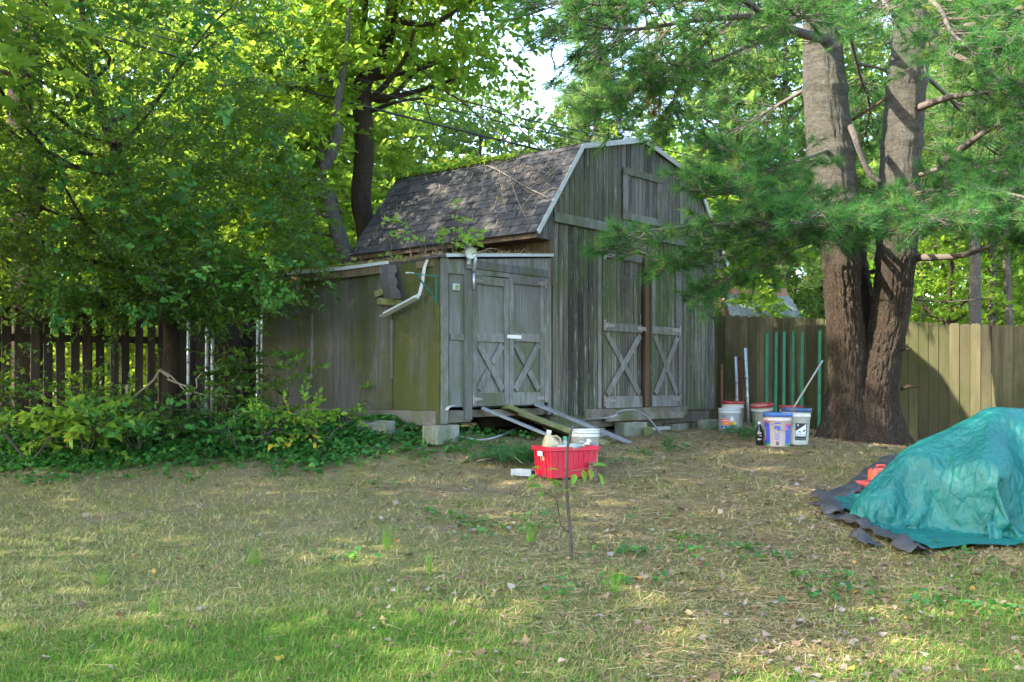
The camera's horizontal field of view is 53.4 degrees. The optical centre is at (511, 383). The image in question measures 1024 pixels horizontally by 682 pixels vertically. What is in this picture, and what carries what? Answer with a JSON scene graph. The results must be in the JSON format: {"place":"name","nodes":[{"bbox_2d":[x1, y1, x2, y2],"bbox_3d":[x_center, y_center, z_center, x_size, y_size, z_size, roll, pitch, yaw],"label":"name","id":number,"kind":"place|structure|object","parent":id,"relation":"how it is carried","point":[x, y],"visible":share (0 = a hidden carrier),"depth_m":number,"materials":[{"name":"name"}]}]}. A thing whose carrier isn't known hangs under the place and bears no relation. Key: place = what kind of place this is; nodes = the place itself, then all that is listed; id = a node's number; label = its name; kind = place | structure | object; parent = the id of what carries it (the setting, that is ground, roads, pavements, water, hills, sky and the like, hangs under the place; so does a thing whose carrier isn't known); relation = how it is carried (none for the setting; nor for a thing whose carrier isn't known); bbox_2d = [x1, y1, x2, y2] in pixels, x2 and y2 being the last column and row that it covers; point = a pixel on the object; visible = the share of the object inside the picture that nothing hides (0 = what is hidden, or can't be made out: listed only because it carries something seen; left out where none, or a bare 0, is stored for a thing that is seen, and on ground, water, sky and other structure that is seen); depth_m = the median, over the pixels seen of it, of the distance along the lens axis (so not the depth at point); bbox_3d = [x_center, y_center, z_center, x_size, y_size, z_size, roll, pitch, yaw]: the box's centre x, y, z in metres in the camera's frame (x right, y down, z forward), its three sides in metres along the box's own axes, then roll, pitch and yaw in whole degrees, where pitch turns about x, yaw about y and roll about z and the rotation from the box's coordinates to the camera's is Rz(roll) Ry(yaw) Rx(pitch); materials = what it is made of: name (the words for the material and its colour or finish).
{"place":"outdoors","nodes":[
{"label":"outdoors","id":0,"kind":"place"},
{"bbox_2d":[3,0,962,304],"label":"sky","id":1,"kind":"structure","parent":0,"point":[542,64],"materials":[{"name":"white"}]},
{"bbox_2d":[0,401,1023,681],"bbox_3d":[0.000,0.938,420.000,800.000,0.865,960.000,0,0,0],"label":"ground","id":2,"kind":"structure","parent":0,"point":[340,475],"depth_m":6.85,"materials":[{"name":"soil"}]},
{"bbox_2d":[0,389,95,456],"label":"shrub","id":3,"kind":"object","parent":2,"relation":"on","point":[34,423],"visible":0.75,"depth_m":10.16,"materials":[{"name":"green plant"}]},
{"bbox_2d":[0,0,100,155],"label":"shade tree","id":4,"kind":"object","parent":2,"relation":"on","point":[10,56],"visible":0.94,"depth_m":8.75,"materials":[{"name":"green plant"}]},
{"bbox_2d":[0,347,111,441],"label":"shrub","id":5,"kind":"object","parent":2,"relation":"on","point":[3,381],"visible":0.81,"depth_m":11.12,"materials":[{"name":"green plant"}]},
{"bbox_2d":[0,386,119,447],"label":"shrub","id":6,"kind":"object","parent":2,"relation":"on","point":[39,433],"visible":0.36,"depth_m":10.32,"materials":[{"name":"green plant"}]},
{"bbox_2d":[42,372,155,435],"bbox_3d":[-4.453,0.302,10.932,1.145,0.859,1.328,0,0,15],"label":"shrub","id":7,"kind":"object","parent":2,"relation":"on","point":[90,391],"visible":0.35,"depth_m":10.82,"materials":[{"name":"green plant"}]},
{"bbox_2d":[32,396,172,463],"bbox_3d":[-4.179,0.490,10.290,1.241,0.716,1.106,0,0,37],"label":"shrub","id":8,"kind":"object","parent":2,"relation":"on","point":[73,417],"visible":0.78,"depth_m":10.17,"materials":[{"name":"green plant"}]},
{"bbox_2d":[0,50,220,404],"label":"woodland tree","id":9,"kind":"object","parent":2,"relation":"on","point":[68,354],"visible":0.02,"depth_m":17.80,"materials":[{"name":"green plant"}]},
{"bbox_2d":[60,395,187,453],"bbox_3d":[-3.877,0.442,10.322,1.372,0.670,0.977,0,0,38],"label":"shrub","id":10,"kind":"object","parent":2,"relation":"on","point":[138,426],"visible":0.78,"depth_m":10.10,"materials":[{"name":"green plant"}]},
{"bbox_2d":[0,307,266,431],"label":"picket fence","id":11,"kind":"object","parent":2,"relation":"on","point":[34,338],"visible":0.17,"depth_m":12.84,"materials":[{"name":"wood"}]},
{"bbox_2d":[0,0,301,406],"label":"broadleaf tree","id":12,"kind":"object","parent":2,"relation":"on","point":[173,26],"visible":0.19,"depth_m":14.46,"materials":[{"name":"green plant"}]},
{"bbox_2d":[0,5,742,195],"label":"overhead cable","id":13,"kind":"object","parent":12,"relation":"attached to","point":[373,108],"visible":0.38,"depth_m":14.63,"materials":[{"name":"rubber"}]},
{"bbox_2d":[42,5,808,188],"bbox_3d":[-0.624,-4.189,15.200,14.651,2.460,0.018,0,0,-14],"label":"overhead cable","id":14,"kind":"object","parent":12,"relation":"attached to","point":[402,98],"visible":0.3,"depth_m":15.06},
{"bbox_2d":[69,3,874,192],"bbox_3d":[-0.624,-4.316,15.200,14.651,2.430,0.018,0,0,-14],"label":"overhead cable","id":15,"kind":"object","parent":12,"relation":"attached to","point":[491,110],"visible":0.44,"depth_m":15.27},
{"bbox_2d":[0,44,328,411],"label":"woodland tree","id":16,"kind":"object","parent":2,"relation":"on","point":[107,349],"visible":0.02,"depth_m":16.81,"materials":[{"name":"green plant"}]},
{"bbox_2d":[101,379,243,450],"bbox_3d":[-3.517,0.344,10.481,1.537,0.781,0.967,0,0,0],"label":"shrub","id":17,"kind":"object","parent":2,"relation":"on","point":[171,431],"visible":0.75,"depth_m":10.51,"materials":[{"name":"green plant"}]},
{"bbox_2d":[0,0,345,394],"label":"woodland tree","id":18,"kind":"object","parent":2,"relation":"on","point":[166,45],"visible":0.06,"depth_m":19.75,"materials":[{"name":"green plant"}]},
{"bbox_2d":[0,0,348,446],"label":"deciduous tree","id":19,"kind":"object","parent":2,"relation":"on","point":[166,279],"visible":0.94,"depth_m":10.87,"materials":[{"name":"green plant"}]},
{"bbox_2d":[186,321,189,412],"bbox_3d":[-4.101,-0.099,12.900,0.053,1.519,0.052,0,0,0],"label":"steel pipe","id":20,"kind":"object","parent":2,"relation":"on","point":[188,367],"visible":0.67,"depth_m":12.88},
{"bbox_2d":[43,0,398,237],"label":"woodland tree","id":21,"kind":"object","parent":2,"relation":"on","point":[146,44],"depth_m":24.45,"materials":[{"name":"green plant"}]},
{"bbox_2d":[53,95,396,384],"bbox_3d":[-4.491,-2.232,18.509,6.322,6.196,6.227,0,0,20],"label":"woodland tree","id":22,"kind":"object","parent":2,"relation":"on","point":[375,189],"visible":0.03,"depth_m":18.06,"materials":[{"name":"green plant"}]},
{"bbox_2d":[184,345,280,433],"bbox_3d":[-3.042,0.119,11.193,0.902,1.124,1.420,0,0,-28],"label":"shrub","id":23,"kind":"object","parent":2,"relation":"on","point":[227,370],"visible":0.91,"depth_m":11.24,"materials":[{"name":"green plant"}]},
{"bbox_2d":[185,404,316,454],"bbox_3d":[-2.579,0.476,10.294,1.295,0.542,0.996,0,0,0],"label":"shrub","id":24,"kind":"object","parent":2,"relation":"on","point":[229,435],"visible":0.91,"depth_m":10.23,"materials":[{"name":"green plant"}]},
{"bbox_2d":[225,391,316,451],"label":"shrub","id":25,"kind":"object","parent":2,"relation":"on","point":[276,419],"visible":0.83,"depth_m":10.39,"materials":[{"name":"green plant"}]},
{"bbox_2d":[0,406,542,479],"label":"ivy","id":26,"kind":"object","parent":2,"relation":"on","point":[184,441],"visible":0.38,"depth_m":10.27,"materials":[{"name":"green plant"}]},
{"bbox_2d":[236,347,331,427],"bbox_3d":[-2.382,0.110,10.894,1.020,1.052,1.026,0,0,0],"label":"shrub","id":27,"kind":"object","parent":2,"relation":"on","point":[275,384],"visible":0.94,"depth_m":10.81,"materials":[{"name":"green plant"}]},
{"bbox_2d":[179,0,392,270],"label":"young tree","id":28,"kind":"object","parent":2,"relation":"on","point":[339,54],"visible":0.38,"depth_m":14.13,"materials":[{"name":"green plant"}]},
{"bbox_2d":[134,6,462,301],"bbox_3d":[-4.867,-3.846,21.931,7.661,9.468,8.094,0,0,-11],"label":"woodland tree","id":29,"kind":"object","parent":2,"relation":"on","point":[387,125],"visible":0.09,"depth_m":21.10,"materials":[{"name":"green plant"}]},
{"bbox_2d":[268,378,351,450],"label":"shrub","id":30,"kind":"object","parent":2,"relation":"on","point":[305,421],"visible":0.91,"depth_m":10.26,"materials":[{"name":"green plant"}]},
{"bbox_2d":[315,381,374,427],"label":"shrub","id":31,"kind":"object","parent":2,"relation":"on","point":[353,412],"visible":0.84,"depth_m":10.93,"materials":[{"name":"green plant"}]},
{"bbox_2d":[90,518,624,615],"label":"grass tufts","id":32,"kind":"object","parent":2,"relation":"on","point":[530,534],"visible":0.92,"depth_m":6.02,"materials":[{"name":"plant"}]},
{"bbox_2d":[355,420,395,440],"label":"concrete block","id":33,"kind":"structure","parent":2,"relation":"on","point":[379,426],"depth_m":10.62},
{"bbox_2d":[316,129,503,241],"bbox_3d":[-1.726,-2.436,22.908,6.642,6.609,6.744,0,0,18],"label":"woodland tree","id":34,"kind":"object","parent":2,"relation":"on","point":[428,140],"visible":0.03,"depth_m":22.66,"materials":[{"name":"green plant"}]},
{"bbox_2d":[266,0,554,262],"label":"mulberry tree","id":35,"kind":"object","parent":2,"relation":"on","point":[413,35],"visible":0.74,"depth_m":15.56,"materials":[{"name":"green plant"}]},
{"bbox_2d":[347,24,519,179],"bbox_3d":[-3.531,-5.037,30.464,8.655,11.908,9.672,0,0,45],"label":"woodland tree","id":36,"kind":"object","parent":2,"relation":"on","point":[410,86],"visible":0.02,"depth_m":29.35,"materials":[{"name":"green plant"}]},
{"bbox_2d":[422,425,458,444],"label":"concrete block","id":37,"kind":"structure","parent":2,"relation":"on","point":[437,434],"depth_m":10.36,"materials":[{"name":"concrete"}]},
{"bbox_2d":[373,67,611,196],"bbox_3d":[-1.103,-3.887,27.318,6.924,9.527,7.738,0,0,-18],"label":"woodland tree","id":38,"kind":"object","parent":2,"relation":"on","point":[472,126],"visible":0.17,"depth_m":26.03,"materials":[{"name":"green plant"}]},
{"bbox_2d":[259,137,728,429],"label":"garden shed","id":39,"kind":"structure","parent":2,"relation":"on","point":[466,336],"depth_m":12.22,"materials":[{"name":"wood"}]},
{"bbox_2d":[380,213,431,253],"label":"roof weed","id":40,"kind":"object","parent":39,"relation":"on","point":[394,221],"visible":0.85,"depth_m":11.27,"materials":[{"name":"green plant"}]},
{"bbox_2d":[266,248,546,272],"bbox_3d":[-1.342,-1.432,12.290,3.197,0.302,1.894,0,0,41],"label":"needle drift","id":41,"kind":"object","parent":39,"relation":"on","point":[408,258],"visible":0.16,"depth_m":11.28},
{"bbox_2d":[389,233,483,253],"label":"roof weed","id":42,"kind":"object","parent":39,"relation":"on","point":[416,237],"visible":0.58,"depth_m":11.04,"materials":[{"name":"green plant"}]},
{"bbox_2d":[389,151,517,179],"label":"roof ivy","id":43,"kind":"object","parent":39,"relation":"on","point":[430,167],"visible":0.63,"depth_m":13.80,"materials":[{"name":"green plant"}]},
{"bbox_2d":[435,197,472,251],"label":"roof weed","id":44,"kind":"object","parent":39,"relation":"on","point":[442,229],"visible":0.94,"depth_m":10.92,"materials":[{"name":"green plant"}]},
{"bbox_2d":[355,157,560,251],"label":"roof needles","id":45,"kind":"object","parent":39,"relation":"on","point":[454,206],"visible":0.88,"depth_m":13.11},
{"bbox_2d":[432,226,488,253],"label":"roof weed","id":46,"kind":"object","parent":39,"relation":"on","point":[469,230],"visible":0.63,"depth_m":11.11,"materials":[{"name":"green plant"}]},
{"bbox_2d":[447,227,484,248],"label":"roof weed","id":47,"kind":"object","parent":39,"relation":"on","point":[468,236],"visible":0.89,"depth_m":10.80,"materials":[{"name":"green plant"}]},
{"bbox_2d":[475,152,567,219],"bbox_3d":[0.124,-2.406,12.412,0.632,1.012,1.747,0,0,-34],"label":"dead branch","id":48,"kind":"object","parent":39,"relation":"on","point":[519,157],"visible":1,"depth_m":12.34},
{"bbox_2d":[602,248,645,407],"bbox_3d":[1.426,-0.697,13.041,0.078,2.016,0.934,0,0,41],"label":"door","id":49,"kind":"structure","parent":39,"relation":"in","point":[622,328],"depth_m":13.00,"materials":[{"name":"wood"}]},
{"bbox_2d":[622,167,661,226],"bbox_3d":[1.702,-2.435,13.364,0.062,0.670,0.880,0,0,41],"label":"hay door","id":50,"kind":"structure","parent":39,"relation":"in","point":[641,191],"depth_m":13.34,"materials":[{"name":"wood"}]},
{"bbox_2d":[650,256,680,406],"bbox_3d":[2.070,-0.697,13.788,0.078,2.016,0.705,0,0,41],"label":"door","id":51,"kind":"structure","parent":39,"relation":"in","point":[665,329],"depth_m":13.75,"materials":[{"name":"wood"}]},
{"bbox_2d":[459,436,539,467],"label":"pine sprig","id":52,"kind":"object","parent":2,"relation":"on","point":[486,457],"visible":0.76,"depth_m":9.85,"materials":[{"name":"green plant"}]},
{"bbox_2d":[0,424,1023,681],"bbox_3d":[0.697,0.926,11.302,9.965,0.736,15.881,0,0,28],"label":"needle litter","id":53,"kind":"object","parent":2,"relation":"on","point":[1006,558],"visible":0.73,"depth_m":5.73,"materials":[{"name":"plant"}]},
{"bbox_2d":[0,369,1023,681],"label":"fallen leaves","id":54,"kind":"object","parent":53,"relation":"on","point":[768,650],"depth_m":5.63,"materials":[{"name":"plant"}]},
{"bbox_2d":[0,98,1023,400],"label":"woods","id":55,"kind":"object","parent":2,"relation":"on","point":[770,244],"visible":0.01,"depth_m":37.17,"materials":[{"name":"green plant"}]},
{"bbox_2d":[491,440,541,463],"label":"pine sprig","id":56,"kind":"object","parent":2,"relation":"on","point":[531,452],"visible":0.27,"depth_m":9.82,"materials":[{"name":"green plant"}]},
{"bbox_2d":[10,446,1023,615],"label":"lawn weeds","id":57,"kind":"object","parent":2,"relation":"on","point":[746,546],"visible":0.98,"depth_m":6.47,"materials":[{"name":"green plant"}]},
{"bbox_2d":[462,118,576,158],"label":"woodland tree","id":58,"kind":"object","parent":2,"relation":"on","point":[537,141],"visible":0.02,"depth_m":29.27,"materials":[{"name":"green plant"}]},
{"bbox_2d":[481,407,558,440],"bbox_3d":[0.098,0.436,10.992,0.848,0.369,0.200,0,0,4],"label":"ramp plank","id":59,"kind":"object","parent":2,"relation":"on","point":[514,421],"visible":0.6,"depth_m":10.91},
{"bbox_2d":[501,404,568,436],"bbox_3d":[0.345,0.447,11.833,0.120,0.434,1.359,0,0,38],"label":"ramp plank","id":60,"kind":"object","parent":2,"relation":"on","point":[512,409],"visible":0.46,"depth_m":11.47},
{"bbox_2d":[459,409,661,440],"bbox_3d":[0.442,0.470,11.690,1.801,0.334,2.818,0,0,25],"label":"hose","id":61,"kind":"object","parent":2,"relation":"on","point":[617,412],"visible":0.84,"depth_m":11.87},
{"bbox_2d":[517,412,610,445],"bbox_3d":[0.562,0.490,11.212,1.103,0.351,0.140,0,0,32],"label":"ramp plank","id":62,"kind":"object","parent":2,"relation":"on","point":[553,424],"visible":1,"depth_m":11.25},
{"bbox_2d":[531,444,599,477],"bbox_3d":[0.502,0.725,9.560,0.536,0.285,0.396,0,0,-24],"label":"red crate","id":63,"kind":"object","parent":2,"relation":"on","point":[578,459],"visible":0.85,"depth_m":9.40,"materials":[{"name":"plastic"}]},
{"bbox_2d":[540,430,561,460],"bbox_3d":[0.376,0.585,9.503,0.188,0.290,0.120,7,-3,-23],"label":"oil jug","id":64,"kind":"object","parent":63,"relation":"in","point":[549,440],"visible":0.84,"depth_m":9.46,"materials":[{"name":"plastic"}]},
{"bbox_2d":[526,425,606,559],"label":"sapling","id":65,"kind":"object","parent":2,"relation":"on","point":[574,477],"visible":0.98,"depth_m":6.28,"materials":[{"name":"green plant"}]},
{"bbox_2d":[534,403,632,444],"bbox_3d":[0.807,0.453,11.565,1.102,0.455,0.200,0,0,15],"label":"ramp plank","id":66,"kind":"object","parent":2,"relation":"on","point":[582,423],"visible":0.92,"depth_m":11.51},
{"bbox_2d":[570,429,600,461],"bbox_3d":[0.726,0.622,10.053,0.307,0.340,0.308,0,0,4],"label":"pail","id":67,"kind":"object","parent":2,"relation":"on","point":[584,435],"visible":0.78,"depth_m":9.95,"materials":[{"name":"white plastic"}]},
{"bbox_2d":[512,0,687,150],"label":"background pine","id":68,"kind":"object","parent":2,"relation":"on","point":[569,99],"visible":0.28,"depth_m":24.62,"materials":[{"name":"green plant"}]},
{"bbox_2d":[615,422,646,436],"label":"concrete block","id":69,"kind":"structure","parent":2,"relation":"on","point":[629,428],"depth_m":12.86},
{"bbox_2d":[654,430,696,452],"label":"pine sprig","id":70,"kind":"object","parent":2,"relation":"on","point":[668,446],"visible":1,"depth_m":10.83,"materials":[{"name":"green plant"}]},
{"bbox_2d":[602,118,815,318],"bbox_3d":[3.104,-2.420,21.994,6.744,6.609,6.642,0,0,22],"label":"woodland tree","id":71,"kind":"object","parent":2,"relation":"on","point":[768,302],"visible":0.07,"depth_m":21.14,"materials":[{"name":"green plant"}]},
{"bbox_2d":[718,408,740,431],"bbox_3d":[2.926,0.486,13.700,0.309,0.310,0.309,0,0,6],"label":"pail","id":72,"kind":"object","parent":2,"relation":"on","point":[729,415],"visible":0.87,"depth_m":13.58,"materials":[{"name":"white plastic"}]},
{"bbox_2d":[572,1,888,262],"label":"woodland tree","id":73,"kind":"object","parent":2,"relation":"on","point":[756,92],"visible":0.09,"depth_m":24.78,"materials":[{"name":"green plant"}]},
{"bbox_2d":[721,401,744,427],"bbox_3d":[3.103,0.449,14.300,0.324,0.397,0.324,0,0,0],"label":"pail","id":74,"kind":"object","parent":2,"relation":"on","point":[732,404],"visible":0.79,"depth_m":14.18,"materials":[{"name":"white plastic"}]},
{"bbox_2d":[658,1,816,287],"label":"background pine","id":75,"kind":"object","parent":2,"relation":"on","point":[696,98],"visible":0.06,"depth_m":26.72,"materials":[{"name":"green plant"}]},
{"bbox_2d":[737,355,743,423],"bbox_3d":[3.560,0.099,15.850,0.078,1.080,0.268,0,0,0],"label":"fence stake","id":76,"kind":"object","parent":2,"relation":"on","point":[740,378],"visible":0.69,"depth_m":15.86,"materials":[{"name":"metal"}]},
{"bbox_2d":[720,415,764,440],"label":"weeds","id":77,"kind":"object","parent":2,"relation":"on","point":[745,433],"visible":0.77,"depth_m":12.16,"materials":[{"name":"green plant"}]},
{"bbox_2d":[744,348,749,424],"bbox_3d":[3.634,0.042,15.750,0.059,1.196,0.347,0,0,4],"label":"steel pipe","id":78,"kind":"object","parent":2,"relation":"on","point":[747,386],"visible":0.97,"depth_m":15.73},
{"bbox_2d":[489,0,1023,445],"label":"pine tree","id":79,"kind":"object","parent":2,"relation":"on","point":[867,324],"visible":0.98,"depth_m":10.72,"materials":[{"name":"green plant"}]},
{"bbox_2d":[715,285,801,318],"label":"neighbour shed","id":80,"kind":"structure","parent":2,"relation":"on","point":[739,309],"depth_m":22.83,"materials":[{"name":"grey"}]},
{"bbox_2d":[750,402,773,430],"bbox_3d":[3.445,0.469,13.978,0.330,0.377,0.330,-5,6,0],"label":"pail","id":81,"kind":"object","parent":2,"relation":"on","point":[758,409],"visible":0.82,"depth_m":13.86,"materials":[{"name":"white plastic"}]},
{"bbox_2d":[765,332,768,402],"bbox_3d":[4.059,-0.082,16.200,0.050,1.480,0.252,0,0,18],"label":"green slat","id":82,"kind":"object","parent":2,"relation":"on","point":[767,365],"visible":0.79,"depth_m":16.22,"materials":[{"name":"paint"}]},
{"bbox_2d":[774,331,777,411],"bbox_3d":[4.175,-0.086,16.098,0.050,1.508,0.252,0,0,18],"label":"green slat","id":83,"kind":"object","parent":2,"relation":"on","point":[776,370],"visible":0.79,"depth_m":16.11,"materials":[{"name":"paint"}]},
{"bbox_2d":[762,412,792,446],"bbox_3d":[2.963,0.512,11.357,0.331,0.376,0.331,0,0,15],"label":"pail","id":84,"kind":"object","parent":2,"relation":"on","point":[777,427],"visible":1,"depth_m":11.24,"materials":[{"name":"plastic"}]},
{"bbox_2d":[782,331,785,404],"bbox_3d":[4.278,-0.080,16.009,0.050,1.512,0.248,0,0,19],"label":"green slat","id":85,"kind":"object","parent":2,"relation":"on","point":[784,367],"visible":0.79,"depth_m":16.03,"materials":[{"name":"paint"}]},
{"bbox_2d":[693,0,881,325],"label":"background pine","id":86,"kind":"object","parent":2,"relation":"on","point":[765,56],"visible":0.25,"depth_m":24.21,"materials":[{"name":"green plant"}]},
{"bbox_2d":[791,330,794,404],"bbox_3d":[4.392,-0.076,15.909,0.049,1.525,0.256,0,0,19],"label":"green slat","id":87,"kind":"object","parent":2,"relation":"on","point":[793,363],"visible":0.79,"depth_m":15.93,"materials":[{"name":"paint"}]},
{"bbox_2d":[781,407,811,444],"bbox_3d":[3.193,0.479,11.457,0.341,0.411,0.340,2,0,16],"label":"pail","id":88,"kind":"object","parent":2,"relation":"on","point":[800,423],"visible":0.85,"depth_m":11.32,"materials":[{"name":"white plastic"}]},
{"bbox_2d":[800,331,803,404],"bbox_3d":[4.505,-0.065,15.811,0.050,1.523,0.251,0,0,20],"label":"green slat","id":89,"kind":"object","parent":2,"relation":"on","point":[802,364],"visible":0.79,"depth_m":15.83,"materials":[{"name":"paint"}]},
{"bbox_2d":[817,330,821,427],"bbox_3d":[4.720,-0.057,15.623,0.051,1.550,0.246,0,0,21],"label":"green slat","id":90,"kind":"object","parent":2,"relation":"on","point":[819,375],"visible":0.79,"depth_m":15.62,"materials":[{"name":"paint"}]},
{"bbox_2d":[810,489,845,514],"bbox_3d":[2.539,0.943,8.185,0.212,0.132,0.808,0,0,9],"label":"landscape cloth","id":91,"kind":"object","parent":2,"relation":"on","point":[830,504],"visible":0.99,"depth_m":8.11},
{"bbox_2d":[736,14,941,296],"bbox_3d":[10.512,-5.169,30.446,9.520,13.099,10.639,0,0,29],"label":"woodland tree","id":92,"kind":"object","parent":2,"relation":"on","point":[864,75],"visible":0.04,"depth_m":29.63,"materials":[{"name":"green plant"}]},
{"bbox_2d":[758,236,929,408],"bbox_3d":[7.608,-1.337,24.932,4.981,4.957,5.058,0,0,37],"label":"woodland tree","id":93,"kind":"object","parent":2,"relation":"on","point":[792,296],"visible":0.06,"depth_m":24.60,"materials":[{"name":"green plant"}]},
{"bbox_2d":[809,453,897,504],"bbox_3d":[3.147,0.827,9.123,0.271,0.306,2.323,0,0,37],"label":"landscape cloth","id":94,"kind":"object","parent":2,"relation":"on","point":[852,486],"visible":0.64,"depth_m":8.76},
{"bbox_2d":[708,315,1023,440],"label":"board fence","id":95,"kind":"object","parent":2,"relation":"on","point":[956,372],"visible":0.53,"depth_m":14.75,"materials":[{"name":"brown wood"}]},
{"bbox_2d":[848,527,883,546],"bbox_3d":[2.351,1.019,6.789,0.134,0.106,0.231,0,0,-14],"label":"landscape cloth","id":96,"kind":"object","parent":2,"relation":"on","point":[859,534],"visible":1,"depth_m":6.78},
{"bbox_2d":[827,513,934,553],"bbox_3d":[2.534,1.016,7.073,0.224,0.143,1.200,0,0,-8],"label":"landscape cloth","id":97,"kind":"object","parent":2,"relation":"on","point":[906,543],"visible":0.94,"depth_m":6.89,"materials":[{"name":"fabric"}]},
{"bbox_2d":[773,0,1023,322],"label":"woodland tree","id":98,"kind":"object","parent":2,"relation":"on","point":[864,98],"visible":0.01,"depth_m":26.79,"materials":[{"name":"green plant"}]},
{"bbox_2d":[796,0,1023,332],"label":"background pine","id":99,"kind":"object","parent":2,"relation":"on","point":[870,182],"visible":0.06,"depth_m":23.89,"materials":[{"name":"green plant"}]},
{"bbox_2d":[824,227,1023,352],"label":"woodland tree","id":100,"kind":"object","parent":2,"relation":"on","point":[953,281],"visible":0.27,"depth_m":19.96,"materials":[{"name":"green plant"}]},
{"bbox_2d":[835,407,1023,548],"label":"tarpaulin","id":101,"kind":"object","parent":2,"relation":"on","point":[960,483],"visible":0.98,"depth_m":7.18,"materials":[{"name":"plastic"}]},
{"bbox_2d":[852,0,1023,324],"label":"background pine","id":102,"kind":"object","parent":2,"relation":"on","point":[974,286],"visible":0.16,"depth_m":18.41,"materials":[{"name":"green plant"}]},
{"bbox_2d":[856,71,1023,327],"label":"woodland tree","id":103,"kind":"object","parent":2,"relation":"on","point":[1020,272],"visible":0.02,"depth_m":23.55,"materials":[{"name":"green plant"}]},
{"bbox_2d":[921,28,1023,325],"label":"background pine","id":104,"kind":"object","parent":2,"relation":"on","point":[993,317],"visible":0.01,"depth_m":19.94,"materials":[{"name":"green plant"}]},
{"bbox_2d":[923,6,1023,325],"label":"background pine","id":105,"kind":"object","parent":2,"relation":"on","point":[1008,309],"visible":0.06,"depth_m":19.37,"materials":[{"name":"green plant"}]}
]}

